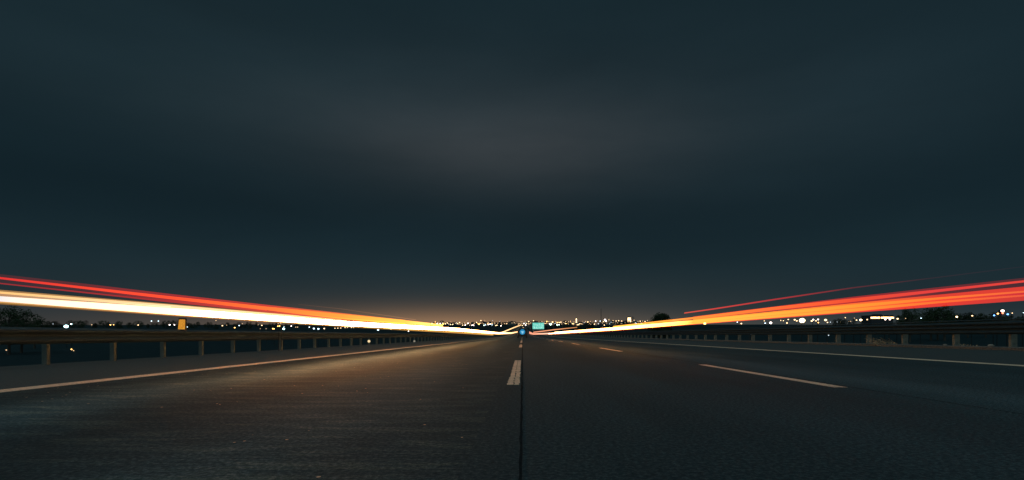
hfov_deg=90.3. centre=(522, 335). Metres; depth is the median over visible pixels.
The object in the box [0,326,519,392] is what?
shoulder
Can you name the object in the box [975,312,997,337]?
tree
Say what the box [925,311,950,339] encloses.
tree
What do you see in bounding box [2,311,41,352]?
tree
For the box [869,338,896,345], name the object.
dry shrub
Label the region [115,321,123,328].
tree
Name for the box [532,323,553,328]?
road sign
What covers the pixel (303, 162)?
sky
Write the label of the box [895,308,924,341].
tree
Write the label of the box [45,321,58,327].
tree
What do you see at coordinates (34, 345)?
tree
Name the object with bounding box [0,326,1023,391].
lane markings
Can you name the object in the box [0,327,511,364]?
guardrail
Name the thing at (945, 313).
tree
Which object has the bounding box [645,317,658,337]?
tree
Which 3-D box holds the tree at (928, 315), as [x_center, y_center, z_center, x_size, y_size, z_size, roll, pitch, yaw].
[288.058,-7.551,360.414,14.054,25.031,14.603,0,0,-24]
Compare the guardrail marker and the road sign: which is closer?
the guardrail marker
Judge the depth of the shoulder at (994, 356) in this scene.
18.31 m
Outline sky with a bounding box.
[0,0,1023,325]
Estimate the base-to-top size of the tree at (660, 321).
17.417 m
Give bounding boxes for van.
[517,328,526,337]
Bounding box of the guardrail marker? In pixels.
[178,318,186,330]
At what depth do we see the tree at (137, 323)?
715.40 m
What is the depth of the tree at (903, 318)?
345.04 m
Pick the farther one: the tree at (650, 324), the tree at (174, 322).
the tree at (174, 322)
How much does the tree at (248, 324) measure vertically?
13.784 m
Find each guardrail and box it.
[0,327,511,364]
[544,318,1023,346]
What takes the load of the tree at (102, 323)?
on the ground
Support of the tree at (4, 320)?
on the ground
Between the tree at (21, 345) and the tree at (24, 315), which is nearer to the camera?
the tree at (24, 315)
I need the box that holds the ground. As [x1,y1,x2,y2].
[0,324,1023,366]
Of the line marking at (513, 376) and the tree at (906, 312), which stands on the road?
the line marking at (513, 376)
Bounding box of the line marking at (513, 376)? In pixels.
[507,337,522,384]
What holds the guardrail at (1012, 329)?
on the ground
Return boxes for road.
[0,325,1023,479]
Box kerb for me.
[546,331,1023,350]
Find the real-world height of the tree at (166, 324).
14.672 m
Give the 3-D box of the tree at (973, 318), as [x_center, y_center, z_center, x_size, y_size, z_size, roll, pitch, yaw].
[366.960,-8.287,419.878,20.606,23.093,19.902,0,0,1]
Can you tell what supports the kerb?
on the ground
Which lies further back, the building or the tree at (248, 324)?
the building
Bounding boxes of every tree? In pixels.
[0,305,44,354]
[0,307,16,326]
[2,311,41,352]
[25,318,49,348]
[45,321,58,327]
[69,321,85,327]
[98,321,108,328]
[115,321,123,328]
[132,321,142,327]
[162,320,171,327]
[170,320,178,326]
[245,322,252,330]
[622,320,631,330]
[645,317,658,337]
[650,312,671,338]
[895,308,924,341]
[895,311,914,323]
[921,307,939,340]
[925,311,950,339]
[929,305,960,340]
[954,312,981,337]
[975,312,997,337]
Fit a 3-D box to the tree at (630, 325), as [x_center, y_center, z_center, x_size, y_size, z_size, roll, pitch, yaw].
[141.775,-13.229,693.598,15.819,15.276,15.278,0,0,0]
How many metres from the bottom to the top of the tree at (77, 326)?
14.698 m
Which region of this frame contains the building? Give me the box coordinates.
[861,314,893,324]
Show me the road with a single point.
(592, 410)
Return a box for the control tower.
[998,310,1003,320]
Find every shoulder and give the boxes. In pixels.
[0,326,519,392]
[526,325,1023,364]

